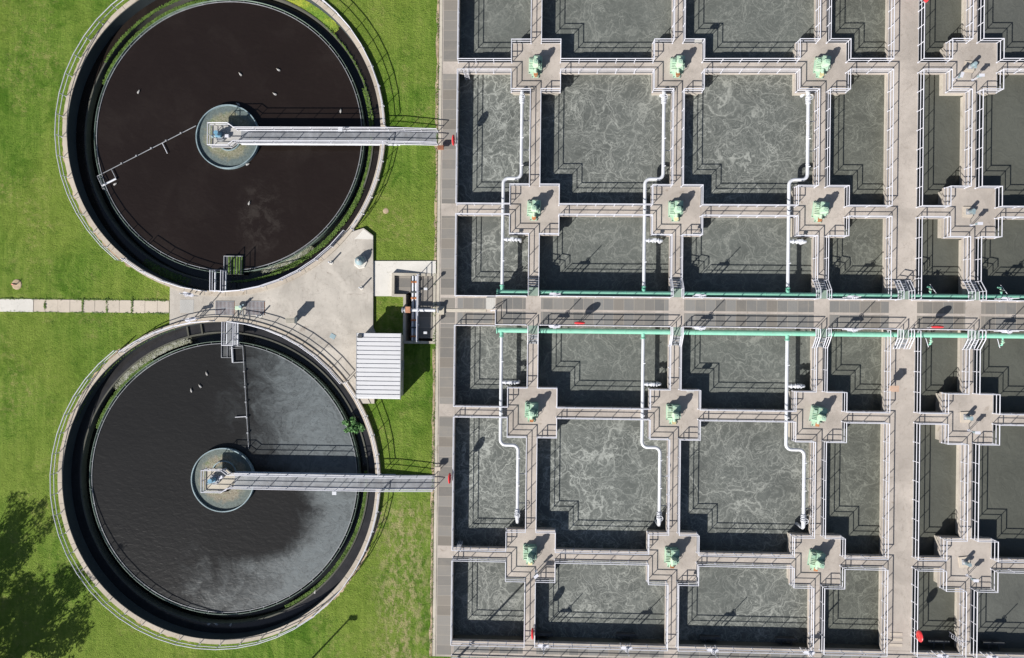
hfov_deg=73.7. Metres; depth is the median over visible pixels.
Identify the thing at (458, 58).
railing
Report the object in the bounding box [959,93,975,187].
walkway
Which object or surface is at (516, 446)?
air pipe
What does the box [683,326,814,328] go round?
railing
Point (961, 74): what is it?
control station
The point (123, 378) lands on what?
floating scum
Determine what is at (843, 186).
railing
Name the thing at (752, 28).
basin water
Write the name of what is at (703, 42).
railing
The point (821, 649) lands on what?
railing
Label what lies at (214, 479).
rake drive
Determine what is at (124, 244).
channel water
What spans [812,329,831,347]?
steel stair
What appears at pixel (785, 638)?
gate leaf
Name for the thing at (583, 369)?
basin water
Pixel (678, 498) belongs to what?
railing
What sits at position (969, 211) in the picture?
mixer motor
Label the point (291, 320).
control cabinet
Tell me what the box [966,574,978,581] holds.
control station
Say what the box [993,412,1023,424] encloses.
walkway
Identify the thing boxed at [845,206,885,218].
walkway
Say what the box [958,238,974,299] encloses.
walkway
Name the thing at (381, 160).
railing
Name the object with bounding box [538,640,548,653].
gate stand
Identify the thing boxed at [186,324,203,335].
channel crossing
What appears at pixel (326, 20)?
duckweed
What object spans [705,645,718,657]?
gate stand
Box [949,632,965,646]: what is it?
access ladder
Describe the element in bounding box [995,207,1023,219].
walkway
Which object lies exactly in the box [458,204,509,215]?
walkway
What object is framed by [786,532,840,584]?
aerator platform
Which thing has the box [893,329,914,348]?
steel stair
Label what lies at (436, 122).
soil strip
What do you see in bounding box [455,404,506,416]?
walkway
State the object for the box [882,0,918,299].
broad walkway
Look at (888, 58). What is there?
railing
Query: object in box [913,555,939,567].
walkway
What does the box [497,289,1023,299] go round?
pipe
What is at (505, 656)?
railing
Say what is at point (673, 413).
aerator drive
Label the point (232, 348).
skimmer arm
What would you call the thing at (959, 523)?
walkway
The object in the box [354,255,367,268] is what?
vent cowl
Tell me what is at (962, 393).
railing
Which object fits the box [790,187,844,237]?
aerator platform
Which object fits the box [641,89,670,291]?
air pipe
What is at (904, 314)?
raised walkway
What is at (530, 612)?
walkway
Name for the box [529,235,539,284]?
walkway
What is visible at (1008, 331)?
gate stand
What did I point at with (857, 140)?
basin water
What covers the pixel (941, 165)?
basin water
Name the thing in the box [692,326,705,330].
gate stand
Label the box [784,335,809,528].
air pipe
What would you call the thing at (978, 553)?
aerator platform
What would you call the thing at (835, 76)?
aerator platform
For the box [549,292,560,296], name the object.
gate stand
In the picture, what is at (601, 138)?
basin water
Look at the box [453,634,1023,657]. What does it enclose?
perimeter deck
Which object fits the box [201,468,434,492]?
clarifier bridge
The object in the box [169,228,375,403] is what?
plaza pavement
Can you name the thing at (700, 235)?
railing
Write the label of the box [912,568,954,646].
basin water
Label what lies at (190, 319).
gate stand
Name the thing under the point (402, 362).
door
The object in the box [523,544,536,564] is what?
aerator drive
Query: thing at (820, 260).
walkway
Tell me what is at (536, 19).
walkway
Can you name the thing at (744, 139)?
basin water
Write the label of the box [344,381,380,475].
railing
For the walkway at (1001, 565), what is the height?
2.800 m
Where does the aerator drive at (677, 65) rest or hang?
on the aerator platform at (691, 75)
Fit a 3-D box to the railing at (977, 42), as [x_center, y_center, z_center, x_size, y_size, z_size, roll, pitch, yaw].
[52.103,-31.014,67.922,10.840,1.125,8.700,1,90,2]
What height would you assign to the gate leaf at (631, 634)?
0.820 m
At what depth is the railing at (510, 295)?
68.07 m
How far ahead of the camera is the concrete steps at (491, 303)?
69.58 m
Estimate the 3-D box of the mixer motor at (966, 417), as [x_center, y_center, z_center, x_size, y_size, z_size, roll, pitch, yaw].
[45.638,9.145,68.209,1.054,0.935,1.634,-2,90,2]
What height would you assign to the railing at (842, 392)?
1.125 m
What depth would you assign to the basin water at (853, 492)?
70.33 m
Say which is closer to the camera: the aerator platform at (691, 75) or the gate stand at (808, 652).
the gate stand at (808, 652)
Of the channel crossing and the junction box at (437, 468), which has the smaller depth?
the junction box at (437, 468)
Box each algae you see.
[75,327,180,422]
[96,359,153,427]
[102,0,205,84]
[104,0,178,62]
[231,186,363,282]
[271,88,371,272]
[284,470,366,608]
[325,26,373,129]
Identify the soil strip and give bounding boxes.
[58,344,188,641]
[62,45,129,266]
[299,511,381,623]
[429,349,434,655]
[434,0,438,260]
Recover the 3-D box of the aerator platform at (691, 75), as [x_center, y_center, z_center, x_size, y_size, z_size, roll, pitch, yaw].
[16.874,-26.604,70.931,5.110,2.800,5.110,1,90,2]
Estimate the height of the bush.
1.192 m
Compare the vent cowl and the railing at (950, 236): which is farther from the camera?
the vent cowl
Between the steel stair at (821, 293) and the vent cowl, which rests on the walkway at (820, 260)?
the steel stair at (821, 293)
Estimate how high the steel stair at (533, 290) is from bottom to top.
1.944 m
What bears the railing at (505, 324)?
on the raised walkway at (904, 314)
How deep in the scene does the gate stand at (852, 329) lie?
67.15 m
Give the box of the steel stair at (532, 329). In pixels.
[527,325,538,343]
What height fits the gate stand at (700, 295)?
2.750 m
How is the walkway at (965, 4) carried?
attached to the aerator platform at (984, 55)
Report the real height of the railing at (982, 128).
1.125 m
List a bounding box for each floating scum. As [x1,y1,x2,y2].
[115,338,190,390]
[261,246,312,272]
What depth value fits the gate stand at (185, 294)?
69.47 m
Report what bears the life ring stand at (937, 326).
on the raised walkway at (904, 314)
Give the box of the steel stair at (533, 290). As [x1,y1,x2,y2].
[528,277,538,295]
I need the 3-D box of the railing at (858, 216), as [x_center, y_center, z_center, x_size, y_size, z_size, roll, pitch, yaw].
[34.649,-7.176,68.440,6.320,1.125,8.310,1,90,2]
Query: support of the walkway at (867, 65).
attached to the aerator platform at (835, 76)
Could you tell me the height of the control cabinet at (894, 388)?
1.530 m
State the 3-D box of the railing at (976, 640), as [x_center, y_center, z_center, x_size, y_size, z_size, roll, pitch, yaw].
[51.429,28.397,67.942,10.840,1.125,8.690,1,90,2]
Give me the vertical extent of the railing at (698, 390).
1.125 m
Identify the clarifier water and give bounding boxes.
[92,344,356,611]
[97,2,360,269]
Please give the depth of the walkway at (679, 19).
69.53 m
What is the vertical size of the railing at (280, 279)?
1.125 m
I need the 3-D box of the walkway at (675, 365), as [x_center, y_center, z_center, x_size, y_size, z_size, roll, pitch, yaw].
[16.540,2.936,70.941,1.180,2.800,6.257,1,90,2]
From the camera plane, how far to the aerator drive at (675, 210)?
68.94 m
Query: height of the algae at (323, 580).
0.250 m
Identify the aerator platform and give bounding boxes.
[506,526,555,578]
[507,386,556,436]
[509,185,558,235]
[511,43,560,94]
[646,529,696,581]
[647,388,698,438]
[650,186,700,236]
[651,43,702,94]
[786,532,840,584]
[788,390,841,440]
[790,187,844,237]
[792,43,845,95]
[934,535,990,588]
[935,392,992,443]
[937,188,994,238]
[939,42,996,95]
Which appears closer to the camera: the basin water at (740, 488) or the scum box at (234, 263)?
the basin water at (740, 488)
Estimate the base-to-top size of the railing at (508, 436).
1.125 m
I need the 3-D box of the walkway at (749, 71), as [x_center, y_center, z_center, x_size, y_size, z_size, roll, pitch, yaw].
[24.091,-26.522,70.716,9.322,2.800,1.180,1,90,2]
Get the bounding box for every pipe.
[402,306,443,313]
[496,326,1023,338]
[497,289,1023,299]
[499,332,525,523]
[500,89,529,289]
[640,334,667,525]
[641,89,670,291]
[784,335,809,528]
[785,89,814,292]
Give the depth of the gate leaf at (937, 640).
69.41 m
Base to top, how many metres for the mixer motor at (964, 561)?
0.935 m
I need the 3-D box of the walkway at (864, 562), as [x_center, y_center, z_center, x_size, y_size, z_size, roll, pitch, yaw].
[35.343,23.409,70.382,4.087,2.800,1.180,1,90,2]
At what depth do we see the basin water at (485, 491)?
71.46 m
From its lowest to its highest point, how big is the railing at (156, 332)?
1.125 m
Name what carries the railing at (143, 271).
on the clarifier tank at (116, 21)
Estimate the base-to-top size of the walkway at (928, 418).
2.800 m
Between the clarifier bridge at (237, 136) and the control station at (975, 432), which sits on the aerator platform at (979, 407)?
the control station at (975, 432)
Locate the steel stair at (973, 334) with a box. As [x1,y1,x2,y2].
[963,330,986,349]
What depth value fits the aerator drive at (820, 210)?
68.51 m
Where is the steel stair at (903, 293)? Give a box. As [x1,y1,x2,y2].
[894,280,914,299]
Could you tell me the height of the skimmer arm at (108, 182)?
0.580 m
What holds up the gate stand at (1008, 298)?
on the pipe at (736, 294)
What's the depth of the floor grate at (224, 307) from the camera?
70.59 m
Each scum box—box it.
[221,344,231,357]
[223,256,243,274]
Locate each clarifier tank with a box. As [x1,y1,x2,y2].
[58,317,380,643]
[62,0,385,295]
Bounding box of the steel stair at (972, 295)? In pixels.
[964,281,986,299]
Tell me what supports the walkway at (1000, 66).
attached to the aerator platform at (984, 55)
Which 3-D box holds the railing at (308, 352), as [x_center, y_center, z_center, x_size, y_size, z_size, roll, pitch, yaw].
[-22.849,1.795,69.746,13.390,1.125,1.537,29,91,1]
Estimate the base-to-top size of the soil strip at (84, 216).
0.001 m
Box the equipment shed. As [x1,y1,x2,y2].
[356,333,403,398]
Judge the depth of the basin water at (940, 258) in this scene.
70.09 m
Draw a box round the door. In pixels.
[401,360,403,370]
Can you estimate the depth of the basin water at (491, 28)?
71.44 m
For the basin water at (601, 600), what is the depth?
71.11 m
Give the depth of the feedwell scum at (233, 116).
71.70 m
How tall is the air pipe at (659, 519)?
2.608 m
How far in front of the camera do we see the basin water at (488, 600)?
71.46 m
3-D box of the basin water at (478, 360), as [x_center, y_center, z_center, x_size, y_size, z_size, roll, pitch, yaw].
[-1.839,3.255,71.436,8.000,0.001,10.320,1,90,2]
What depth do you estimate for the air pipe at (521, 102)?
69.49 m
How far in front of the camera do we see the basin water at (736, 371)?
70.67 m
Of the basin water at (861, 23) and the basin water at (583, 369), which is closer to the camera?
the basin water at (861, 23)
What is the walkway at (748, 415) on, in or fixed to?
attached to the aerator platform at (686, 426)
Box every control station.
[953,72,964,80]
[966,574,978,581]
[967,429,980,433]
[970,222,982,226]
[971,74,984,80]
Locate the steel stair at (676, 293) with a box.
[669,278,683,296]
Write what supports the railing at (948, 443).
on the aerator platform at (979, 407)
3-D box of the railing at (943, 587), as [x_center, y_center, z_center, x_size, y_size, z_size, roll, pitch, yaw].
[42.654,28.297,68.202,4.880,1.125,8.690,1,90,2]
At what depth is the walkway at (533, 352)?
69.97 m
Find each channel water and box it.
[71,322,375,632]
[76,0,380,290]
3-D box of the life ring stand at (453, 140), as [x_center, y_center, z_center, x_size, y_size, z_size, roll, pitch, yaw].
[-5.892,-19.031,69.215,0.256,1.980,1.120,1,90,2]
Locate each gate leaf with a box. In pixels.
[535,631,552,639]
[616,632,635,641]
[775,636,796,645]
[926,638,949,648]
[980,639,1004,650]
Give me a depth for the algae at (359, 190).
71.64 m
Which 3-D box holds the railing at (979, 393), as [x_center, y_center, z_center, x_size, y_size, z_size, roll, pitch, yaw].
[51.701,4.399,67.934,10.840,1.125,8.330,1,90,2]
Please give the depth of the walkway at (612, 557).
69.77 m
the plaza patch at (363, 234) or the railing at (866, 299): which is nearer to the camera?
the railing at (866, 299)
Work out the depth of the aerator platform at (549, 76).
69.96 m
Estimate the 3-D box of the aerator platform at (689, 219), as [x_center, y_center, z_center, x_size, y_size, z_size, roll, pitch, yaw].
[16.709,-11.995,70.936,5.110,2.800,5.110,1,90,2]
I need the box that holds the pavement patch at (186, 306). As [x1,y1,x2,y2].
[180,300,193,312]
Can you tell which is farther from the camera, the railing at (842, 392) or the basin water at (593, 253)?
the basin water at (593, 253)
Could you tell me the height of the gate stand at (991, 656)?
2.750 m
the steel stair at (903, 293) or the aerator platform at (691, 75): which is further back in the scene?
the aerator platform at (691, 75)
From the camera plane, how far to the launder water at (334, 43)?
72.56 m
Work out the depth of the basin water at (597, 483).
71.11 m
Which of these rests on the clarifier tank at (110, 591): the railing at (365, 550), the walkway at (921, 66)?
the railing at (365, 550)
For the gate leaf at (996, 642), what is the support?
in the basin water at (1001, 615)
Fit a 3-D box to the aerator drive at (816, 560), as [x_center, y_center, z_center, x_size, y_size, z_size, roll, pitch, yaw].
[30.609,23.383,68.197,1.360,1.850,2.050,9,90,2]
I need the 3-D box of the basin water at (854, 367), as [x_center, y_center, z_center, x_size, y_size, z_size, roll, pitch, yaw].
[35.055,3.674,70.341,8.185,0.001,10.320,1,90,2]
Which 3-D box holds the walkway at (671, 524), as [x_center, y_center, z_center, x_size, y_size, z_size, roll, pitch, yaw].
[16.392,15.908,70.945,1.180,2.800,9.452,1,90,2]
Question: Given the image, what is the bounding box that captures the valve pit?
[392,273,435,343]
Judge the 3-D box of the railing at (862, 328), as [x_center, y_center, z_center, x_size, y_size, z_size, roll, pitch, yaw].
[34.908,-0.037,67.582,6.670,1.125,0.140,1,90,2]
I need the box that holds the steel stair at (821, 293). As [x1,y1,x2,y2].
[813,279,831,298]
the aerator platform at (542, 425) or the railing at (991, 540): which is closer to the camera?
the railing at (991, 540)
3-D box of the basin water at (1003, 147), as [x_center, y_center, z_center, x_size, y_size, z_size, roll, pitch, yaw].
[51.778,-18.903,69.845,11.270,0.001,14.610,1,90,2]
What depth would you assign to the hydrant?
70.09 m
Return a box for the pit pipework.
[410,276,417,340]
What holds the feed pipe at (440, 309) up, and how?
on the perimeter deck at (446, 298)
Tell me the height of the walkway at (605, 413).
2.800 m
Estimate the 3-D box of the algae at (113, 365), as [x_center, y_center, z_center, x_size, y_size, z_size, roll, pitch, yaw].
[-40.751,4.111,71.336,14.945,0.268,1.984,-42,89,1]
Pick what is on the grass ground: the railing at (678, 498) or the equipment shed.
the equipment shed
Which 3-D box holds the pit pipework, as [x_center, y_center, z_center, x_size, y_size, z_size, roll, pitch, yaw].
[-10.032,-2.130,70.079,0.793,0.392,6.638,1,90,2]
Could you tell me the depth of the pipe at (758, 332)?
68.70 m
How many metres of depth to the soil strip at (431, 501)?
70.27 m
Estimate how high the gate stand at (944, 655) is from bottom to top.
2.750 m
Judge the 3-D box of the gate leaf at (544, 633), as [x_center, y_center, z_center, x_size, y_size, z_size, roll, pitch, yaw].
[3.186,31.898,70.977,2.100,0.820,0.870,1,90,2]
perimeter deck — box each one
[432,0,460,656]
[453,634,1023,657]
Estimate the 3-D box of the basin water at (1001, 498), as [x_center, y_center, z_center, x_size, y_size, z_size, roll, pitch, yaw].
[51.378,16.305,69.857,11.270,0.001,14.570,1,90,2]
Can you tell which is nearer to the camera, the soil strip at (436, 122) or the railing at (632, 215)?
the railing at (632, 215)
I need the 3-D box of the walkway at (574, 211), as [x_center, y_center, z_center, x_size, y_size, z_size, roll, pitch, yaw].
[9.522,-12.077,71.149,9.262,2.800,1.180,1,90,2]
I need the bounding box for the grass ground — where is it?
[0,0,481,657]
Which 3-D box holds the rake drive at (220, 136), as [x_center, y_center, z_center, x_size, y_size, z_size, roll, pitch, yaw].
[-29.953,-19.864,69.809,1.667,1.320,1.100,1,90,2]
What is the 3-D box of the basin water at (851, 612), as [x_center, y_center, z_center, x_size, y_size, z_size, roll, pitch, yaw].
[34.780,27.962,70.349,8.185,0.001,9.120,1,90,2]
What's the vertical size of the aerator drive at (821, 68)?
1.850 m
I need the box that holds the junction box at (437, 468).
[435,466,440,470]
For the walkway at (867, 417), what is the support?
attached to the aerator platform at (829, 428)
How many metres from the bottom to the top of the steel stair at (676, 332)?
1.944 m
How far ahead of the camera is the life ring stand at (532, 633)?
68.18 m
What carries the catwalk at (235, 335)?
on the clarifier tank at (110, 591)
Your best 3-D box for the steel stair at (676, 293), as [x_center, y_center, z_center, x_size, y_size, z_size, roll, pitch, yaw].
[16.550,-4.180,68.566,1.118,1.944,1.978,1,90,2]
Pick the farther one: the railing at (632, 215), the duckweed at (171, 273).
the duckweed at (171, 273)
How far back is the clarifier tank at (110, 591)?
71.56 m
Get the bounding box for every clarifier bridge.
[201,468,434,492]
[207,122,438,147]
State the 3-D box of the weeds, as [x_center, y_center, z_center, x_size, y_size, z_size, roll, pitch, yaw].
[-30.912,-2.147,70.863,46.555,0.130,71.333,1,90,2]
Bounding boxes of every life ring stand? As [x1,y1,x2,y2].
[448,473,451,483]
[452,134,455,145]
[531,625,533,639]
[912,628,922,641]
[927,325,943,327]
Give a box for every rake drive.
[206,474,223,484]
[211,130,229,141]
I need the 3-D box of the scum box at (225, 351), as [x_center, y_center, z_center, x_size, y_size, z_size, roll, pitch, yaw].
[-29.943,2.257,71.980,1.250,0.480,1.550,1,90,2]
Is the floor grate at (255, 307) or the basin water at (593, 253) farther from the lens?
the basin water at (593, 253)
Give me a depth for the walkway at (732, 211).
69.33 m
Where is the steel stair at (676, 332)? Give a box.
[669,327,683,345]
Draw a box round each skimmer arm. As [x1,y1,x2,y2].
[97,125,195,186]
[229,345,248,447]
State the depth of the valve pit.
70.30 m
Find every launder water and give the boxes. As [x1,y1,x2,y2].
[86,333,366,619]
[91,0,371,280]
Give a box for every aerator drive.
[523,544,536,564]
[525,402,538,421]
[527,200,540,220]
[529,56,541,77]
[664,547,679,567]
[666,404,680,423]
[668,201,682,221]
[670,55,684,77]
[807,549,825,571]
[809,405,827,426]
[811,201,829,222]
[813,55,830,77]
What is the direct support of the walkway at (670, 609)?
attached to the aerator platform at (684, 569)
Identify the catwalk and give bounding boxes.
[209,270,226,291]
[221,321,238,345]
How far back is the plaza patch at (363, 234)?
70.19 m
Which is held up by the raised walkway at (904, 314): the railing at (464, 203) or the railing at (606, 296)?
the railing at (606, 296)
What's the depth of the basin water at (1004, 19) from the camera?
69.88 m
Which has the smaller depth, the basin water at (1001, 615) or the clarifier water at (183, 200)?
the basin water at (1001, 615)
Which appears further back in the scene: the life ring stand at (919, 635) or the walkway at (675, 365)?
the walkway at (675, 365)
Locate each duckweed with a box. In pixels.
[144,259,191,285]
[285,0,338,33]
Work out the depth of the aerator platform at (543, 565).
69.98 m
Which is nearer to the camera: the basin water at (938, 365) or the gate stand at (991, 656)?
the gate stand at (991, 656)
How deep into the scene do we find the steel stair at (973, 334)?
67.82 m
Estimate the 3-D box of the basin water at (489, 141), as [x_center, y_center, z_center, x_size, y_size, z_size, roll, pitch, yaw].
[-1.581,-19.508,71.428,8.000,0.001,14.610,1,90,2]
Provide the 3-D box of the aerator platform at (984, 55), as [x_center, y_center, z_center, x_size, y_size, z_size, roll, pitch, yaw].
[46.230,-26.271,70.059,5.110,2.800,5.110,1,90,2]
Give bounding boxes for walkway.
[446,296,494,324]
[454,545,505,558]
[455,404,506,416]
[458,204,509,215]
[459,63,510,74]
[495,296,1023,330]
[524,578,535,641]
[525,436,537,528]
[527,325,538,386]
[529,93,540,184]
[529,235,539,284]
[531,0,542,42]
[555,548,645,561]
[557,406,647,418]
[559,205,649,216]
[561,63,651,74]
[664,582,676,644]
[666,439,678,531]
[667,327,679,388]
[668,236,680,296]
[670,93,682,185]
[671,0,683,42]
[697,550,789,564]
[698,408,790,420]
[701,206,793,217]
[702,63,794,74]
[807,585,819,648]
[808,441,821,533]
[810,329,823,390]
[811,237,823,292]
[812,93,825,186]
[814,0,826,42]
[841,553,881,566]
[842,410,883,421]
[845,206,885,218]
[846,63,887,74]
[878,329,914,650]
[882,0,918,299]
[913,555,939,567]
[914,411,940,422]
[917,208,943,218]
[918,63,944,74]
[954,588,970,652]
[955,443,971,536]
[957,330,973,392]
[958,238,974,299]
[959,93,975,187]
[961,0,976,41]
[991,557,1023,569]
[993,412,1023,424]
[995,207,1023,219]
[997,63,1023,74]
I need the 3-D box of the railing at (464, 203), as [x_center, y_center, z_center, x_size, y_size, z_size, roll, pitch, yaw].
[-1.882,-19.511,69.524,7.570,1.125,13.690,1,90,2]
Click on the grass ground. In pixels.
(52, 606)
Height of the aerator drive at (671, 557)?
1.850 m
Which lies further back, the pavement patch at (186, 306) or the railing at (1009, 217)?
the pavement patch at (186, 306)
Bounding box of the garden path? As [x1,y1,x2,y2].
[0,299,168,312]
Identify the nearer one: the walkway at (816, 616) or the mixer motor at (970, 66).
the mixer motor at (970, 66)
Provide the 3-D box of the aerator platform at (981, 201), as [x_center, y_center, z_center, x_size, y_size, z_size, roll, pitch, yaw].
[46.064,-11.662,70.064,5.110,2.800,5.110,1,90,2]
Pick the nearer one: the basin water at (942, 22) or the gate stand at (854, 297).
the gate stand at (854, 297)
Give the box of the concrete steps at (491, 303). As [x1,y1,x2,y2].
[486,297,495,308]
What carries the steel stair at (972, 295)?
on the walkway at (962, 264)
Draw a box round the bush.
[342,416,364,433]
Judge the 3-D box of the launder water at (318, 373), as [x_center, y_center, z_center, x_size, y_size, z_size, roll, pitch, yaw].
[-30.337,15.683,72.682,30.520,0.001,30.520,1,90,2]
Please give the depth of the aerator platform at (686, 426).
69.54 m
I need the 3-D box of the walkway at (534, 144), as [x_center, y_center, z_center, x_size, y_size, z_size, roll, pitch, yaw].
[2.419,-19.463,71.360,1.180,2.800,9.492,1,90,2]
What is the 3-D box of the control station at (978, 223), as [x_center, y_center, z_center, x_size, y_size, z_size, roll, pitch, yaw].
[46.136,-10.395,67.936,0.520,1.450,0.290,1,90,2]
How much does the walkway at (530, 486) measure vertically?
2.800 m
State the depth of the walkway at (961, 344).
68.68 m
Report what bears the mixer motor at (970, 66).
on the aerator platform at (984, 55)
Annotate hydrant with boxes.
[235,304,243,314]
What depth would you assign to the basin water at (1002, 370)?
69.89 m
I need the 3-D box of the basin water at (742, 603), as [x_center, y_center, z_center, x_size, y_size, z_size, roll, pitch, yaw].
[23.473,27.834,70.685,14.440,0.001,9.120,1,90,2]
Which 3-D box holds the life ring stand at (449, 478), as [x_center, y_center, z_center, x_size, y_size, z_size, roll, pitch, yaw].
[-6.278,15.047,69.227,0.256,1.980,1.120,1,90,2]
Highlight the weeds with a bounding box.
[0,3,439,654]
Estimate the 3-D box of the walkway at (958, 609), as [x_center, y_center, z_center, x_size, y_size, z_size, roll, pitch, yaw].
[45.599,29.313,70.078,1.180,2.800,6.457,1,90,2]
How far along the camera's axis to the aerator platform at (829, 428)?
69.12 m
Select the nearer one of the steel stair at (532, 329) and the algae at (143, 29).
the steel stair at (532, 329)
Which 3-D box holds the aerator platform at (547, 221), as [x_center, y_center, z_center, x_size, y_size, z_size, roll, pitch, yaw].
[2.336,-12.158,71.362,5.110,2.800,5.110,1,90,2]
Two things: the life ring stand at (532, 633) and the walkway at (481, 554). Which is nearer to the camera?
the life ring stand at (532, 633)
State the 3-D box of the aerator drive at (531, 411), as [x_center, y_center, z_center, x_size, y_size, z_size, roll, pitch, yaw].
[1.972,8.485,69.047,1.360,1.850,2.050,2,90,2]
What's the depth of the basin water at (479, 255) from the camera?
71.46 m
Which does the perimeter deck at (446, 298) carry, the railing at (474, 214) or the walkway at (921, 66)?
the railing at (474, 214)
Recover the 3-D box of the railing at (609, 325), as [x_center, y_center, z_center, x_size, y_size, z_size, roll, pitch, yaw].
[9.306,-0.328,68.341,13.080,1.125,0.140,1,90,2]
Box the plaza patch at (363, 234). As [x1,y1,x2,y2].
[355,229,372,238]
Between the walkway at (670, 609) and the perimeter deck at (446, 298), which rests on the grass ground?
the perimeter deck at (446, 298)
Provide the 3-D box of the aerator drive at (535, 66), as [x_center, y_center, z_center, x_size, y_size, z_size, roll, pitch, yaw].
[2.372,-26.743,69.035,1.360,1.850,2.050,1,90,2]
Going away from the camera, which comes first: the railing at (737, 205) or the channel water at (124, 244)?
the railing at (737, 205)
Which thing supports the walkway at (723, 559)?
attached to the aerator platform at (829, 574)
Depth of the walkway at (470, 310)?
70.14 m
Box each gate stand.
[179,292,196,296]
[182,317,200,321]
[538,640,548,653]
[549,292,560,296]
[549,324,559,328]
[620,642,631,655]
[692,294,705,297]
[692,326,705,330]
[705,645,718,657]
[799,647,814,657]
[842,295,860,299]
[842,328,860,331]
[931,650,948,657]
[980,652,997,657]
[994,297,1018,300]
[994,330,1018,333]
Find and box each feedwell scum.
[193,449,251,510]
[198,106,256,167]
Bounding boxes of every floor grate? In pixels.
[215,301,233,314]
[246,301,264,314]
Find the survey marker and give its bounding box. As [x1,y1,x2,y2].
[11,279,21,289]
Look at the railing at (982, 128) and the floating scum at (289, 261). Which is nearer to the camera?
the railing at (982, 128)
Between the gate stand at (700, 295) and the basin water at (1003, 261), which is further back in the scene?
the basin water at (1003, 261)
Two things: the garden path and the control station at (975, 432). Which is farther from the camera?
the garden path
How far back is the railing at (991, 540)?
68.02 m
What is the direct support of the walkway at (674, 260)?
attached to the aerator platform at (689, 219)
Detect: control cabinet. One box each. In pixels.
[285,317,297,322]
[886,386,898,391]
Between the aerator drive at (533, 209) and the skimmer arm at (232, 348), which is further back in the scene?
the skimmer arm at (232, 348)
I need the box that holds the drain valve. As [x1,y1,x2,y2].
[927,284,935,293]
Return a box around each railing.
[50,350,380,649]
[54,0,385,261]
[118,320,214,352]
[120,258,206,291]
[218,230,346,292]
[227,321,343,383]
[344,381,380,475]
[350,141,384,229]
[416,274,419,341]
[450,557,525,647]
[451,415,526,551]
[451,654,577,657]
[453,325,527,407]
[454,213,529,296]
[455,68,530,205]
[457,0,531,62]
[490,310,526,325]
[495,295,526,296]
[534,559,668,650]
[535,416,669,554]
[537,344,670,409]
[538,213,672,279]
[539,68,673,206]
[540,295,671,297]
[540,324,670,326]
[541,2,674,62]
[675,562,814,654]
[677,419,815,557]
[678,346,816,411]
[679,214,818,280]
[680,68,819,206]
[682,0,820,62]
[683,297,818,299]
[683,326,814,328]
[819,565,888,656]
[820,421,889,559]
[822,330,890,412]
[823,215,892,298]
[824,68,893,207]
[826,0,894,62]
[828,298,901,300]
[828,328,895,329]
[910,566,966,657]
[911,299,973,300]
[911,328,973,330]
[912,422,968,560]
[913,330,969,413]
[915,216,970,298]
[916,68,972,207]
[917,0,973,62]
[969,568,1023,657]
[970,423,1023,562]
[972,349,1023,414]
[973,216,1023,281]
[975,68,1023,208]
[976,0,1023,62]
[981,300,1023,301]
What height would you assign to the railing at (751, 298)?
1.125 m
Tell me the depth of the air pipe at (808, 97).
68.65 m
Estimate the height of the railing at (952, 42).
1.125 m
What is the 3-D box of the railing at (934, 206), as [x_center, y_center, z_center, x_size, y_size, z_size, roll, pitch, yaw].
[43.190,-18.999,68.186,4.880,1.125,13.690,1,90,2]
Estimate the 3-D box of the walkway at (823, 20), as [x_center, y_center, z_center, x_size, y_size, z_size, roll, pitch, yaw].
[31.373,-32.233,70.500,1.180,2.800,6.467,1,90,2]
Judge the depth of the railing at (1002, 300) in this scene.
66.65 m
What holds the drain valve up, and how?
attached to the pipe at (736, 294)
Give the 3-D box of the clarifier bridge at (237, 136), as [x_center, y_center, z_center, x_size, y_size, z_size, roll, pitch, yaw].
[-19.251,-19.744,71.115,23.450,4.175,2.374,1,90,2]
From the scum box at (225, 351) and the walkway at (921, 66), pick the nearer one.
the walkway at (921, 66)
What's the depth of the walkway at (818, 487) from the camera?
69.12 m
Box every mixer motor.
[958,556,971,572]
[960,412,973,423]
[963,207,975,220]
[964,61,977,73]
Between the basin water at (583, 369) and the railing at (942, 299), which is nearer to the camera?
the railing at (942, 299)
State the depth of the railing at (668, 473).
68.85 m
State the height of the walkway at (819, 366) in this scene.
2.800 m
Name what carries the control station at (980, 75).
on the aerator platform at (984, 55)
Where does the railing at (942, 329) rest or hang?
on the raised walkway at (904, 314)
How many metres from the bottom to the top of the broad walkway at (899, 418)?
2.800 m
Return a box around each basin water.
[454,558,523,635]
[455,417,525,545]
[456,325,526,404]
[458,216,527,295]
[459,75,529,203]
[460,0,530,61]
[535,560,664,639]
[537,419,666,548]
[538,326,667,406]
[539,217,668,296]
[540,75,670,204]
[542,0,671,61]
[678,420,808,551]
[678,563,806,642]
[679,327,809,408]
[681,218,811,297]
[682,75,812,203]
[683,0,813,61]
[820,566,878,644]
[821,422,879,553]
[823,329,882,410]
[824,219,882,298]
[825,75,884,206]
[827,0,884,61]
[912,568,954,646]
[913,423,956,554]
[915,330,957,410]
[916,219,960,299]
[917,75,961,206]
[919,0,961,61]
[957,424,1023,556]
[962,75,1023,207]
[971,569,1023,647]
[974,331,1023,412]
[975,220,1023,299]
[978,0,1023,61]
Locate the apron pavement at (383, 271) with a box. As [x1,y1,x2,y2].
[373,261,435,295]
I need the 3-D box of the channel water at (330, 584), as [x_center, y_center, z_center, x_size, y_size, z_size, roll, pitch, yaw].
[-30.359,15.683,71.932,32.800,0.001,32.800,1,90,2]
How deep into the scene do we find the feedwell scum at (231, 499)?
71.72 m

